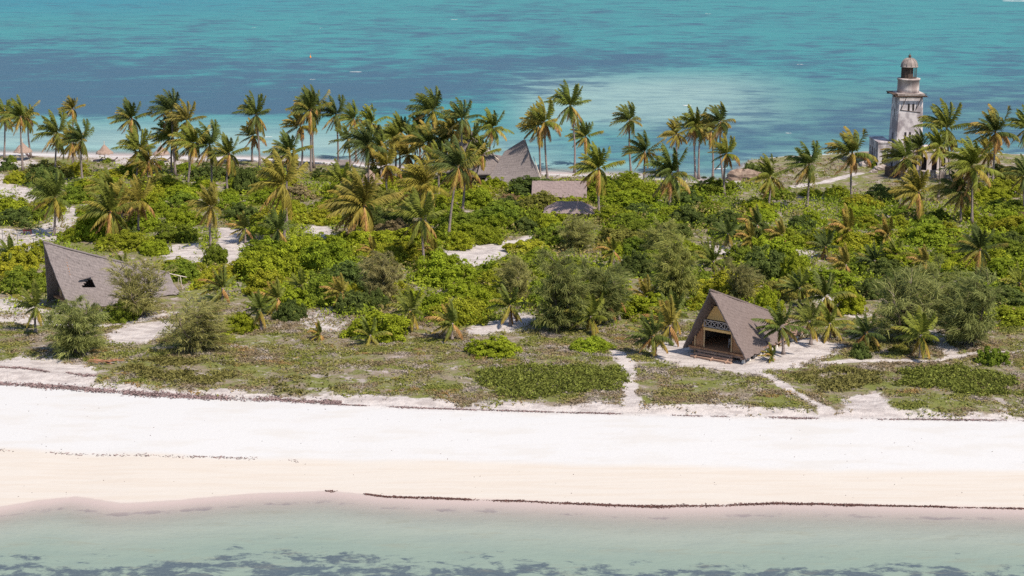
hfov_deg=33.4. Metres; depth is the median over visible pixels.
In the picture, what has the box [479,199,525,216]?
shrub
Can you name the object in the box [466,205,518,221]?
shrub
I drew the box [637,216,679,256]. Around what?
casuarina tree
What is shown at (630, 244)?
shrub
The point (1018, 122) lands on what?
coconut palm
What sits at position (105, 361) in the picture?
driftwood
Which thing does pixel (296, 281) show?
coconut palm
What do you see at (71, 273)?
thatched hut
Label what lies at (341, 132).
coconut palm
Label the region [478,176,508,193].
shrub
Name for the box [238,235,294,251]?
shrub
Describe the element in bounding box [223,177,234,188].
shrub
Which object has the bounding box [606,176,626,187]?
shrub
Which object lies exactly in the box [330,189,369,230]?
coconut palm
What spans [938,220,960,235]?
shrub
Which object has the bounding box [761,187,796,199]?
shrub
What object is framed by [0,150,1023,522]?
ground
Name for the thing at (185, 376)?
dune grass
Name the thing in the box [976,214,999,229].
shrub
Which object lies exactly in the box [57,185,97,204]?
shrub
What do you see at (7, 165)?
shrub
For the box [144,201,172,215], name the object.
shrub
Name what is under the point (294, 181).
shrub
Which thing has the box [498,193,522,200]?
shrub
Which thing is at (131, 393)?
seaweed wrack
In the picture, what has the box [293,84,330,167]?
coconut palm
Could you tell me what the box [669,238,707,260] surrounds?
shrub
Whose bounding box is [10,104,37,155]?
coconut palm
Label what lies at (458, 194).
shrub
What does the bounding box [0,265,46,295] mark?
shrub
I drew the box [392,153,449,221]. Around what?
coconut palm
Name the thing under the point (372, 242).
coconut palm
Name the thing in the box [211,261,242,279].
shrub
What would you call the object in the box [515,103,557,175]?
coconut palm
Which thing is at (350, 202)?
coconut palm
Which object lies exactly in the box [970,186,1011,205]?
shrub
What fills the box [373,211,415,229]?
shrub
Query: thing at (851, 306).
shrub
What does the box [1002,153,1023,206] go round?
coconut palm
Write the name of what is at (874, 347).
shrub
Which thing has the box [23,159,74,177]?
shrub
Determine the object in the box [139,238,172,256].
shrub
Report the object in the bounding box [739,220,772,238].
shrub
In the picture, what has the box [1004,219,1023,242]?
shrub
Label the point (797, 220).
shrub
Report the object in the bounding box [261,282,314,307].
shrub
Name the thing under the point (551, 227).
shrub
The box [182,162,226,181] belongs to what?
shrub
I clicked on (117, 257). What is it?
coconut palm
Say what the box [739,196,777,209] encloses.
shrub
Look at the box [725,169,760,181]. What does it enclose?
coral bank
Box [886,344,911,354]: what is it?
shrub
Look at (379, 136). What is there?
coconut palm
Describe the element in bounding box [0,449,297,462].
seaweed wrack
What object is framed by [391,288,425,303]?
shrub
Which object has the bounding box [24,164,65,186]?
shrub
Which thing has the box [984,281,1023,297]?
shrub
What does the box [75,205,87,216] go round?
shrub
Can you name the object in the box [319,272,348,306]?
coconut palm
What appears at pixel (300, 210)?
shrub
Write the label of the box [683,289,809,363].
thatched hut
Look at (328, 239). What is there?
shrub
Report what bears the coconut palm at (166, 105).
on the ground at (632, 452)
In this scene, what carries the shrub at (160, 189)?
on the ground at (632, 452)
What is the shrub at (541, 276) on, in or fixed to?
on the ground at (632, 452)
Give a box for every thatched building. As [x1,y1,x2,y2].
[532,180,586,198]
[543,201,595,218]
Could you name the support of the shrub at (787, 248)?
on the ground at (632, 452)
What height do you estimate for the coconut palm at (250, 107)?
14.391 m
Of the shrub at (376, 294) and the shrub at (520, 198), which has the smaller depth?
the shrub at (376, 294)
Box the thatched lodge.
[441,132,541,184]
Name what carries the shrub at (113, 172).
on the ground at (632, 452)
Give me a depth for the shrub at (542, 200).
272.92 m
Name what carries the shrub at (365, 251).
on the ground at (632, 452)
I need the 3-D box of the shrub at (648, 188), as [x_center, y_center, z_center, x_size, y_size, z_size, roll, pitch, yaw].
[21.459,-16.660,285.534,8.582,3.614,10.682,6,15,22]
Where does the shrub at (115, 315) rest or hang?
on the ground at (632, 452)
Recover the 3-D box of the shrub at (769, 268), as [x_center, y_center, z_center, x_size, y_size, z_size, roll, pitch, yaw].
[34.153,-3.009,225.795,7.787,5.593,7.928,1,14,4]
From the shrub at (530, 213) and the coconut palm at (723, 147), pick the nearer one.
the shrub at (530, 213)
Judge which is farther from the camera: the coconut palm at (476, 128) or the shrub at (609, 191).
the coconut palm at (476, 128)
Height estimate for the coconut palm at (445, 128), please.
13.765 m
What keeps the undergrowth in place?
on the ground at (632, 452)
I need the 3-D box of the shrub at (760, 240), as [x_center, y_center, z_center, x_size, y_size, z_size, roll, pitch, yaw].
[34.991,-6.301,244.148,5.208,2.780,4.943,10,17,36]
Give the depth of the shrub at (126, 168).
305.21 m
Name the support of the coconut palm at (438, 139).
on the ground at (632, 452)
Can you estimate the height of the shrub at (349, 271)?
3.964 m
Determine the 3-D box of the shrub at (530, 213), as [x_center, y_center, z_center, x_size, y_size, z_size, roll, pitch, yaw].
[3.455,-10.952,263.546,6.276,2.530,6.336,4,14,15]
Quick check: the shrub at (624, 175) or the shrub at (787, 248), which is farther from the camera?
the shrub at (624, 175)
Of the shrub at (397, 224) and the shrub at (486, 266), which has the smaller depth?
the shrub at (486, 266)
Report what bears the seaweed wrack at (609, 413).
on the ground at (632, 452)
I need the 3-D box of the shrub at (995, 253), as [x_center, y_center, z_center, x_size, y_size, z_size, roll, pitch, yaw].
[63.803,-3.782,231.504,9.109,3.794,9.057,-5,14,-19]
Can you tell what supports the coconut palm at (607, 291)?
on the ground at (632, 452)
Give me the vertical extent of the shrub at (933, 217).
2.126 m
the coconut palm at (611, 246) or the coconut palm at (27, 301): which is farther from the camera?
the coconut palm at (611, 246)
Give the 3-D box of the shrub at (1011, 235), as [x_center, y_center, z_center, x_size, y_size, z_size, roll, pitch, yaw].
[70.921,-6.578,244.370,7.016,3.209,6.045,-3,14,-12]
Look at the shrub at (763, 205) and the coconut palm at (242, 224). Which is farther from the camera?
the shrub at (763, 205)
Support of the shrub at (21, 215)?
on the ground at (632, 452)
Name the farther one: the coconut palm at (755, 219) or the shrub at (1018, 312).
the coconut palm at (755, 219)
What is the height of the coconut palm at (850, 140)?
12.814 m
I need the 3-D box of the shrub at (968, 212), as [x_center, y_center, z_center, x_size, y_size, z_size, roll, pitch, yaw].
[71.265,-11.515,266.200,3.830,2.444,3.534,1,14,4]
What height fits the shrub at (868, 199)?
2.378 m
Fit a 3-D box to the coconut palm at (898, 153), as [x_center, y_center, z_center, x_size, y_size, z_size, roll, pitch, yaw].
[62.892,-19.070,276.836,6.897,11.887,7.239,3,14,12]
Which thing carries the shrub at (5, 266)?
on the ground at (632, 452)
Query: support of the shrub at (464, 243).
on the ground at (632, 452)
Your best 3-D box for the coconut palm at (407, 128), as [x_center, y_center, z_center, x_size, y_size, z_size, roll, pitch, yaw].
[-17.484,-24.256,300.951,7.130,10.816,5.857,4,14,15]
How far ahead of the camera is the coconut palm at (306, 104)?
304.22 m
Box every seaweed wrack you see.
[0,366,97,376]
[0,381,341,403]
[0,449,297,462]
[320,402,1023,421]
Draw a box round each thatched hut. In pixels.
[43,240,186,310]
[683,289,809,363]
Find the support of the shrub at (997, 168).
on the ground at (632, 452)
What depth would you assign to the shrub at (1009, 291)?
210.54 m
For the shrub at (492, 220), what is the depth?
255.76 m
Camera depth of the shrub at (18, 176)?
297.57 m
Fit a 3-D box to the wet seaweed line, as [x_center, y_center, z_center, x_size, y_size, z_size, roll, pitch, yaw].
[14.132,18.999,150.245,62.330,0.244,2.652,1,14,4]
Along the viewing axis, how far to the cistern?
304.11 m
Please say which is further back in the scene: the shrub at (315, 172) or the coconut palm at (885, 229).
the shrub at (315, 172)
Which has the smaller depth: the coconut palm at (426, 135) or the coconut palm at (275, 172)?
the coconut palm at (275, 172)
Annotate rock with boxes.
[858,158,876,167]
[873,164,885,170]
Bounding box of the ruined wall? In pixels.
[899,170,948,178]
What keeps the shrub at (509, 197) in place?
on the ground at (632, 452)
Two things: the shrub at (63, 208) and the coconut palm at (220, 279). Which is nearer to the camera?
the coconut palm at (220, 279)
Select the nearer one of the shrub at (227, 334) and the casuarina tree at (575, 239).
the shrub at (227, 334)
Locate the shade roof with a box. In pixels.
[338,160,352,169]
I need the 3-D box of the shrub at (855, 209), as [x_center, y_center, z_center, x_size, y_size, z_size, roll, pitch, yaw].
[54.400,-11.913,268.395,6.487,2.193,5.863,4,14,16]
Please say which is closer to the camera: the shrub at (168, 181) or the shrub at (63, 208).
the shrub at (63, 208)
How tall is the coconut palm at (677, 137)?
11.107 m
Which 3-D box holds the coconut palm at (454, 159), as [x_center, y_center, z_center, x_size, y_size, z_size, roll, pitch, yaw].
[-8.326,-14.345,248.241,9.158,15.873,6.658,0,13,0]
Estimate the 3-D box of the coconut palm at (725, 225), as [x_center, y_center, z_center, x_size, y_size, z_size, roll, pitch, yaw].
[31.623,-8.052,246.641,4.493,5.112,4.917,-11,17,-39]
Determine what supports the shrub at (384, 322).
on the ground at (632, 452)
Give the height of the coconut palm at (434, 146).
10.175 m
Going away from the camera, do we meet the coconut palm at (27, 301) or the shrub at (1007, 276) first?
the coconut palm at (27, 301)
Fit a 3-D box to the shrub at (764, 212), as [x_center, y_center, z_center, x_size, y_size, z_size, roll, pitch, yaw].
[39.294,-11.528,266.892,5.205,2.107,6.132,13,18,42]
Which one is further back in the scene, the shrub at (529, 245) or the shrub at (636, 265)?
the shrub at (529, 245)
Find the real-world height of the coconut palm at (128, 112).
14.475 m
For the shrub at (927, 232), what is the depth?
248.19 m
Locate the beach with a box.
[0,156,1022,200]
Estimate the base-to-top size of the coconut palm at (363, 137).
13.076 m
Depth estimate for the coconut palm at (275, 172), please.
245.83 m
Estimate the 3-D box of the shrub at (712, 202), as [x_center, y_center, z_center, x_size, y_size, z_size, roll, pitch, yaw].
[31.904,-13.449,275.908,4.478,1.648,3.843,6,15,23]
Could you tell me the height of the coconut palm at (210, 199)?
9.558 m
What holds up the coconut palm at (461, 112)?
on the ground at (632, 452)
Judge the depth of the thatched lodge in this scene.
294.84 m
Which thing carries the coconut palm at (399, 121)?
on the ground at (632, 452)
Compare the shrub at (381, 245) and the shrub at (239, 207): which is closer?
the shrub at (381, 245)
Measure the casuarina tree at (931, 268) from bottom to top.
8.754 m
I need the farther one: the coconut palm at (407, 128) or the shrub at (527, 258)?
the coconut palm at (407, 128)
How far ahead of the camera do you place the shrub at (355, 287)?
215.64 m
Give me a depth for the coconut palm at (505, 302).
202.03 m
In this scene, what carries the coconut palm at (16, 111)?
on the ground at (632, 452)
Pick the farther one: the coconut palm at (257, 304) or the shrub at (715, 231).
the shrub at (715, 231)
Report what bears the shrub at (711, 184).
on the ground at (632, 452)
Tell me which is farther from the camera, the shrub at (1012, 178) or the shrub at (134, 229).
the shrub at (1012, 178)
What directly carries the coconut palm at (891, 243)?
on the ground at (632, 452)
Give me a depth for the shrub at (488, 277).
221.52 m
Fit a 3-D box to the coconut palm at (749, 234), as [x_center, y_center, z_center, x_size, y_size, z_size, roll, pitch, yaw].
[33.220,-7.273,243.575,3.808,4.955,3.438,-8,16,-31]
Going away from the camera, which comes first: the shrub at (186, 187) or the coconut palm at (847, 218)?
the coconut palm at (847, 218)
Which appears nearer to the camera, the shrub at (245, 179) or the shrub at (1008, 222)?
the shrub at (1008, 222)
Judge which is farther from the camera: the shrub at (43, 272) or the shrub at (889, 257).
the shrub at (889, 257)
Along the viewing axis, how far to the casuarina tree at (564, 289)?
198.98 m
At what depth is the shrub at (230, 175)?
300.35 m
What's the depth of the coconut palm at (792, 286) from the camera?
211.89 m
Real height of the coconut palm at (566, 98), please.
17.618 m
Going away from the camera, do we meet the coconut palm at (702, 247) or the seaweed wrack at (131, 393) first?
the seaweed wrack at (131, 393)
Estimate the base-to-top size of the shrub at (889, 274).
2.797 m
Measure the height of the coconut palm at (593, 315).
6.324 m
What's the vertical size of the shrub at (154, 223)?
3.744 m
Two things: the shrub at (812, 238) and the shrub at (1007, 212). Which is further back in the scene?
the shrub at (1007, 212)
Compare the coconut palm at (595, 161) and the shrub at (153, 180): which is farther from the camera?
the shrub at (153, 180)
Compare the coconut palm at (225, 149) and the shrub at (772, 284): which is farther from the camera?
the coconut palm at (225, 149)
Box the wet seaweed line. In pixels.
[325,490,1023,509]
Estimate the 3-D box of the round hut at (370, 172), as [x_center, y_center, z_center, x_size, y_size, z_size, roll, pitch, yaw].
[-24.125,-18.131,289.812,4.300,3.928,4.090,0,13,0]
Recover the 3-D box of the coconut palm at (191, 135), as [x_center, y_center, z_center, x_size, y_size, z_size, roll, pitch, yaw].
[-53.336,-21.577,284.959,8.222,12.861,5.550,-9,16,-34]
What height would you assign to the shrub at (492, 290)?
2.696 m
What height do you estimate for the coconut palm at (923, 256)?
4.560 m
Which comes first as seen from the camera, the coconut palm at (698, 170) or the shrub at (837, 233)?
the shrub at (837, 233)
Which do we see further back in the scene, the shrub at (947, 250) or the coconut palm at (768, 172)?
the coconut palm at (768, 172)
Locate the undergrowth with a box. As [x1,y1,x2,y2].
[0,160,1023,329]
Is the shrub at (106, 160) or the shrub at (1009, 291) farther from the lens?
the shrub at (106, 160)
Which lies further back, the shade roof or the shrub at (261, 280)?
the shade roof
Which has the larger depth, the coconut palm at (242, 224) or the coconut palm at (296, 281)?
the coconut palm at (242, 224)
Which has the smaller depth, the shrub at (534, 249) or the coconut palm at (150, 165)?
the shrub at (534, 249)
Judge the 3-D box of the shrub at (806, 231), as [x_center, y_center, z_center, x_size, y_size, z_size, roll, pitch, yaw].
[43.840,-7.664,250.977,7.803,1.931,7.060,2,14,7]
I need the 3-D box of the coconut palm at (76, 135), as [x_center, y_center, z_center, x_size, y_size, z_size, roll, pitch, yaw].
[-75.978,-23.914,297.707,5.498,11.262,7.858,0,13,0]
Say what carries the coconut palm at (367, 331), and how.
on the ground at (632, 452)
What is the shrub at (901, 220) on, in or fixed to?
on the ground at (632, 452)
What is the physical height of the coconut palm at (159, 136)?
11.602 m
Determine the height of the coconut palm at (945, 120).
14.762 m
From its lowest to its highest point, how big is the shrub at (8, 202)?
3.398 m
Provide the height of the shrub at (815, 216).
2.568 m
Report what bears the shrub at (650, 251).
on the ground at (632, 452)
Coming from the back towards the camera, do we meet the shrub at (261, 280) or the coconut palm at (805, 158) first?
the coconut palm at (805, 158)
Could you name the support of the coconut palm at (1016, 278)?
on the ground at (632, 452)
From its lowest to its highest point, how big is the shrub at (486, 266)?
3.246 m
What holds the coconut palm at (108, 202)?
on the ground at (632, 452)
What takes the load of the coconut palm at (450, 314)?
on the ground at (632, 452)
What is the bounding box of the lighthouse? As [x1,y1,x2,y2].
[869,55,947,170]
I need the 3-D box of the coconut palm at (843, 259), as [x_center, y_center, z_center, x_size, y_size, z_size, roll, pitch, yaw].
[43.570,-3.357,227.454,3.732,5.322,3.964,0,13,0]
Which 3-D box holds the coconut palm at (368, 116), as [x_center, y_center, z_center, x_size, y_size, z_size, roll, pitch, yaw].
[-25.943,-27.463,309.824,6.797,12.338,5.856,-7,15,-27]
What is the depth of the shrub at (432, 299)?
208.52 m
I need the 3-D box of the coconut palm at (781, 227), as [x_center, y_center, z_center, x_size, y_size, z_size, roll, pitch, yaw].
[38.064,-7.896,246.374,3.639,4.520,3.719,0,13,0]
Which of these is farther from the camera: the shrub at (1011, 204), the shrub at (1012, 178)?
the shrub at (1012, 178)
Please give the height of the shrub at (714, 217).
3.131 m
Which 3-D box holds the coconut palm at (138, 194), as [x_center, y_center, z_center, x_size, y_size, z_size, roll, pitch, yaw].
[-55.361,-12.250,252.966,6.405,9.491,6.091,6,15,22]
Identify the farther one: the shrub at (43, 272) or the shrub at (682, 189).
the shrub at (682, 189)
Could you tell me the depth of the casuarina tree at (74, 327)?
189.29 m
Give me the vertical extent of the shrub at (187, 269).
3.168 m
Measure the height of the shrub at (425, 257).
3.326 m
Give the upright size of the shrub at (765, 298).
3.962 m
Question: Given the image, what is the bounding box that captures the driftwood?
[87,359,122,363]
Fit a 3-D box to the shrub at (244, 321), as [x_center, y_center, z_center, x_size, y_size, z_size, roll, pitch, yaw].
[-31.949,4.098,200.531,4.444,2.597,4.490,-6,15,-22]
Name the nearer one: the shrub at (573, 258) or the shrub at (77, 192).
the shrub at (573, 258)
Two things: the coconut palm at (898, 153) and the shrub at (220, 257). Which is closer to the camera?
the shrub at (220, 257)
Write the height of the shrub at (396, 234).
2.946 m
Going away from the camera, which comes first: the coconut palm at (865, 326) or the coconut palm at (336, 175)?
the coconut palm at (865, 326)
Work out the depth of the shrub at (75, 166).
304.61 m
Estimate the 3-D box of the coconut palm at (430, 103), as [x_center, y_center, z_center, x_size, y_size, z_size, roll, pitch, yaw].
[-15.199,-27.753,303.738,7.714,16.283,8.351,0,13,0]
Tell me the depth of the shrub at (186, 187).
284.31 m
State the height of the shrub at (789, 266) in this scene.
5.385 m
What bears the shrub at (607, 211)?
on the ground at (632, 452)
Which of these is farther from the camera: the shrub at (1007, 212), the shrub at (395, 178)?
the shrub at (395, 178)
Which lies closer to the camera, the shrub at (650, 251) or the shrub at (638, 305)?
the shrub at (638, 305)
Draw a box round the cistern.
[885,166,905,177]
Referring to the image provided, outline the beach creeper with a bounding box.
[472,359,1019,399]
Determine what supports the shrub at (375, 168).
on the ground at (632, 452)
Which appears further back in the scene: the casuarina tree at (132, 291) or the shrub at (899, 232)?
the shrub at (899, 232)
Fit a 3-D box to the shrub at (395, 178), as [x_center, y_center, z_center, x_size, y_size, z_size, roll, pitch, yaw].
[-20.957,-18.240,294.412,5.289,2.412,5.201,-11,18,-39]
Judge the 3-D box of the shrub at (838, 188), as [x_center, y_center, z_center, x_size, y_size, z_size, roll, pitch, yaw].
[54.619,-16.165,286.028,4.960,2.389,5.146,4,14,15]
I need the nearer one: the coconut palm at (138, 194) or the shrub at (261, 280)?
the shrub at (261, 280)
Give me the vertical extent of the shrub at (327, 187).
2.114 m
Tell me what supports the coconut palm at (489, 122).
on the ground at (632, 452)
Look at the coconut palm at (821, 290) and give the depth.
207.24 m
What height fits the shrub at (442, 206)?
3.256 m
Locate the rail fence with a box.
[0,229,51,242]
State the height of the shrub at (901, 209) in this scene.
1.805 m
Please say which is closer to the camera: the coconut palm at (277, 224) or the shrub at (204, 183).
the coconut palm at (277, 224)
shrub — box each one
[0,157,18,171]
[0,194,28,213]
[0,206,38,227]
[0,242,44,269]
[0,261,29,276]
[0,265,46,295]
[2,170,31,183]
[9,155,16,162]
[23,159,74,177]
[23,206,45,220]
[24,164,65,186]
[29,239,56,255]
[30,201,66,213]
[34,266,45,277]
[56,226,84,242]
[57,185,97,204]
[63,162,89,176]
[73,177,99,192]
[74,211,118,241]
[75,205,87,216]
[92,229,154,252]
[93,168,126,179]
[99,300,141,323]
[102,158,113,162]
[114,225,140,237]
[116,164,152,177]
[117,201,145,219]
[119,184,164,204]
[125,209,163,232]
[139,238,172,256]
[141,174,178,185]
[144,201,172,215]
[150,222,200,242]
[151,175,181,190]
[153,187,166,194]
[153,256,206,277]
[160,181,203,200]
[162,205,207,226]
[164,191,197,209]
[164,258,200,283]
[176,162,198,172]
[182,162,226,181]
[189,273,231,289]
[192,179,218,186]
[198,265,219,274]
[201,243,228,265]
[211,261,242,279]
[213,193,249,209]
[217,332,234,340]
[218,188,239,197]
[219,202,260,221]
[220,167,245,181]
[221,311,258,334]
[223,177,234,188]
[232,166,258,193]
[233,245,308,283]
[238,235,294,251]
[239,242,282,259]
[241,268,291,297]
[245,167,260,174]
[247,189,280,205]
[250,206,303,225]
[251,214,296,234]
[254,185,276,192]
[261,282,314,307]
[271,174,298,186]
[271,298,307,322]
[275,235,326,265]
[277,200,306,208]
[280,203,311,215]
[287,183,316,200]
[296,239,358,273]
[299,208,341,225]
[299,269,346,306]
[301,232,352,250]
[307,196,339,210]
[311,167,330,180]
[313,260,366,288]
[315,184,335,196]
[333,289,375,314]
[336,226,392,248]
[336,282,369,296]
[339,309,411,343]
[348,245,387,258]
[352,206,383,223]
[364,287,390,310]
[365,165,382,176]
[367,187,409,211]
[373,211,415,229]
[374,218,409,234]
[375,241,396,252]
[381,176,399,185]
[381,224,443,246]
[382,187,398,192]
[383,239,427,266]
[384,181,411,191]
[389,281,411,296]
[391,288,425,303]
[406,251,479,287]
[408,248,456,273]
[416,290,451,313]
[426,295,491,326]
[427,203,463,223]
[429,173,466,191]
[433,211,478,230]
[434,193,456,206]
[434,223,483,241]
[443,231,475,250]
[445,275,485,299]
[449,192,461,200]
[452,183,496,197]
[458,187,493,209]
[464,224,507,244]
[464,288,496,312]
[464,335,522,360]
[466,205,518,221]
[471,212,514,233]
[474,258,503,277]
[475,284,518,304]
[477,260,528,285]
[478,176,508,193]
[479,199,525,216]
[490,254,541,276]
[492,195,522,206]
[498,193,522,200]
[501,238,552,254]
[504,175,556,196]
[508,216,539,234]
[515,209,547,223]
[516,192,566,201]
[518,190,557,211]
[523,246,558,265]
[526,265,589,288]
[528,222,567,240]
[528,273,587,307]
[531,211,579,233]
[543,235,564,248]
[564,255,580,262]
[566,195,588,202]
[566,260,599,270]
[568,335,616,353]
[583,179,614,197]
[588,188,616,205]
[590,204,636,223]
[590,224,648,246]
[600,223,619,231]
[601,241,624,255]
[605,179,617,187]
[605,188,658,209]
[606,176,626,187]
[606,212,645,226]
[614,170,640,182]
[614,179,666,198]
[616,249,655,278]
[617,279,632,292]
[619,220,655,235]
[620,249,669,272]
[620,292,679,322]
[622,236,645,254]
[623,202,658,216]
[637,213,682,226]
[655,200,667,208]
[655,205,679,216]
[655,223,694,237]
[665,188,687,193]
[667,204,704,228]
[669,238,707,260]
[673,190,704,206]
[683,266,711,283]
[683,294,707,310]
[687,269,762,299]
[690,190,711,199]
[691,176,742,195]
[696,203,718,213]
[699,200,721,209]
[701,209,742,227]
[706,222,742,238]
[718,244,751,267]
[738,200,773,214]
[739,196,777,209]
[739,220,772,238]
[741,162,761,171]
[742,235,770,247]
[743,208,778,221]
[744,244,788,284]
[749,284,785,311]
[752,237,811,266]
[757,227,805,248]
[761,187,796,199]
[761,276,811,301]
[774,250,809,282]
[786,214,817,230]
[797,188,821,196]
[799,209,826,226]
[799,228,822,236]
[802,228,841,250]
[806,267,861,293]
[822,184,849,198]
[824,221,858,236]
[829,256,867,274]
[831,285,868,315]
[832,231,877,253]
[838,205,876,218]
[839,194,884,209]
[847,241,919,267]
[849,341,871,359]
[852,277,884,299]
[853,214,881,228]
[859,228,904,246]
[861,257,913,278]
[865,183,902,204]
[869,341,881,351]
[880,272,901,283]
[883,205,916,216]
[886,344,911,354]
[887,214,910,229]
[891,228,907,238]
[900,223,964,246]
[902,249,918,265]
[907,212,942,226]
[928,208,952,220]
[928,256,956,271]
[929,245,963,262]
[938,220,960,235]
[950,248,1015,272]
[953,235,991,253]
[956,206,979,220]
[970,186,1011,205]
[974,257,1021,282]
[974,345,1010,366]
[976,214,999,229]
[977,177,1022,197]
[981,197,1023,213]
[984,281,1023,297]
[984,284,1023,307]
[985,215,1023,231]
[986,163,1004,175]
[986,235,1023,258]
[986,304,1023,326]
[993,208,1023,219]
[994,166,1022,182]
[995,230,1023,251]
[996,272,1023,285]
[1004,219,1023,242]
[1009,253,1023,270]
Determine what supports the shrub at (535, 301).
on the ground at (632, 452)
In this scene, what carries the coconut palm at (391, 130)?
on the ground at (632, 452)
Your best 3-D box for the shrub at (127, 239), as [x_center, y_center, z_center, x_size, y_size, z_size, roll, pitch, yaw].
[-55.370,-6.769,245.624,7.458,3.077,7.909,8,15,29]
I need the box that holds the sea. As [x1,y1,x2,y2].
[0,0,1023,575]
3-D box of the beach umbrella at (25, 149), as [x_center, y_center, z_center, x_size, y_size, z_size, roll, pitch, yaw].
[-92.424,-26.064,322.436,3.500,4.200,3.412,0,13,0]
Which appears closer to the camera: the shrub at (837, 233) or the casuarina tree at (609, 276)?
the casuarina tree at (609, 276)
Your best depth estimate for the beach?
311.44 m
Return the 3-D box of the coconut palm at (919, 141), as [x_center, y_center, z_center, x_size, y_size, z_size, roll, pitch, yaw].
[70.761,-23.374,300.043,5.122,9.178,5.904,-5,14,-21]
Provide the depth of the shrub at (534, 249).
233.61 m
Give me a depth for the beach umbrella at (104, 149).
320.01 m
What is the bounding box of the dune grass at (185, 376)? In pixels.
[0,300,1023,419]
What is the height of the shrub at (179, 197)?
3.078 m
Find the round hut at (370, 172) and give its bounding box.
[362,170,382,188]
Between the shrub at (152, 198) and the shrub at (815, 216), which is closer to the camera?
the shrub at (815, 216)
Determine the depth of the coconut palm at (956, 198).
263.16 m
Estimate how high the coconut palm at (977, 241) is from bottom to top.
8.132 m
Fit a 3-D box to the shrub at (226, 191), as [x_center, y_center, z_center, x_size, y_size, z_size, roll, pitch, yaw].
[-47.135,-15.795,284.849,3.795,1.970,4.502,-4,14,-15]
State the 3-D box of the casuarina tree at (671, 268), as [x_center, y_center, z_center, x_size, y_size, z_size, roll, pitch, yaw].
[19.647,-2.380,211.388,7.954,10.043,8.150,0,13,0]
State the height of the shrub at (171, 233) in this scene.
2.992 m
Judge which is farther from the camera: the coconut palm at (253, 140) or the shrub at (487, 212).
the coconut palm at (253, 140)
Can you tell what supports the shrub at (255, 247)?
on the ground at (632, 452)
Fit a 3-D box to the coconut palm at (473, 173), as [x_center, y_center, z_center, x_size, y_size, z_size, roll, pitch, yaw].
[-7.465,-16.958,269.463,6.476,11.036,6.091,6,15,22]
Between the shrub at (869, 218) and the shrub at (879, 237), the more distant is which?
the shrub at (869, 218)
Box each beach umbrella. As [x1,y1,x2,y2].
[13,140,31,159]
[96,144,112,156]
[153,143,169,160]
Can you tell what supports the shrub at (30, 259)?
on the ground at (632, 452)
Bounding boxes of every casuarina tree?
[34,294,110,358]
[101,255,177,316]
[155,287,239,355]
[356,249,407,296]
[492,253,538,300]
[528,243,600,331]
[556,214,598,251]
[573,254,634,323]
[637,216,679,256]
[643,226,700,300]
[723,256,766,298]
[869,263,954,343]
[914,248,967,318]
[933,263,1004,345]
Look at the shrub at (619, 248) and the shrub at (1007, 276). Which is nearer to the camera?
the shrub at (1007, 276)
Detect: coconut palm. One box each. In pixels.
[0,94,40,170]
[0,98,14,157]
[0,234,13,260]
[8,279,44,332]
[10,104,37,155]
[24,168,70,235]
[31,108,72,167]
[50,121,86,162]
[57,95,85,158]
[60,118,94,177]
[76,176,139,244]
[84,166,129,201]
[107,97,152,173]
[109,179,131,217]
[111,125,156,176]
[114,251,138,264]
[116,174,155,229]
[127,143,166,178]
[147,88,180,175]
[148,115,181,173]
[163,99,206,173]
[167,120,211,181]
[185,119,220,182]
[186,181,221,245]
[198,263,235,302]
[205,132,248,187]
[225,211,252,242]
[231,90,270,166]
[235,117,266,161]
[241,288,274,329]
[245,147,307,237]
[253,277,285,315]
[257,205,297,248]
[262,129,312,233]
[279,111,317,168]
[282,267,305,290]
[286,85,332,171]
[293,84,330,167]
[307,319,323,341]
[315,94,350,165]
[316,158,360,197]
[317,166,403,234]
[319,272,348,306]
[329,123,355,167]
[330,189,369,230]
[334,99,370,160]
[340,119,388,179]
[350,315,392,345]
[353,103,391,169]
[356,234,376,257]
[361,125,400,178]
[368,141,401,189]
[378,120,403,176]
[383,112,410,170]
[386,187,445,260]
[386,284,424,331]
[389,133,423,168]
[391,120,424,154]
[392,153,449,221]
[399,119,441,163]
[402,110,436,155]
[405,86,444,165]
[417,140,445,193]
[418,238,437,255]
[424,134,485,237]
[425,298,462,342]
[426,121,467,173]
[431,109,468,171]
[436,97,481,186]
[450,120,485,149]
[457,146,481,210]
[465,134,501,179]
[470,107,513,149]
[485,283,534,325]
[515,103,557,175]
[522,96,561,177]
[544,79,591,172]
[564,118,602,164]
[564,288,607,334]
[569,141,625,219]
[587,278,615,324]
[593,233,620,263]
[610,101,641,170]
[610,281,625,319]
[621,130,665,181]
[624,309,674,356]
[625,274,655,296]
[642,143,699,206]
[642,294,681,346]
[648,287,688,334]
[657,116,689,171]
[674,104,714,180]
[687,109,707,178]
[694,240,729,273]
[695,236,722,266]
[697,117,728,176]
[699,101,735,178]
[707,133,740,195]
[709,215,742,247]
[732,219,754,246]
[737,204,761,237]
[745,153,795,203]
[750,299,809,354]
[758,342,776,362]
[764,217,785,241]
[776,266,814,304]
[784,140,821,209]
[785,297,827,344]
[800,268,856,316]
[806,225,841,259]
[813,300,853,342]
[821,126,878,196]
[821,203,855,240]
[826,242,850,274]
[841,311,886,347]
[853,239,883,268]
[865,214,893,244]
[879,136,921,203]
[880,237,911,261]
[888,164,945,219]
[891,305,938,358]
[901,128,933,177]
[906,244,929,272]
[912,98,970,179]
[916,125,962,202]
[932,168,981,222]
[936,135,1005,223]
[948,222,1008,275]
[963,103,1019,178]
[978,135,1003,177]
[1000,261,1023,291]
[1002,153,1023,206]
[1003,104,1023,148]
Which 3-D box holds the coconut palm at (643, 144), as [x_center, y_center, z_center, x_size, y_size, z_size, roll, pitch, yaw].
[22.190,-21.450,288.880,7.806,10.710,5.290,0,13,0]
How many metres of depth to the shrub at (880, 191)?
279.27 m

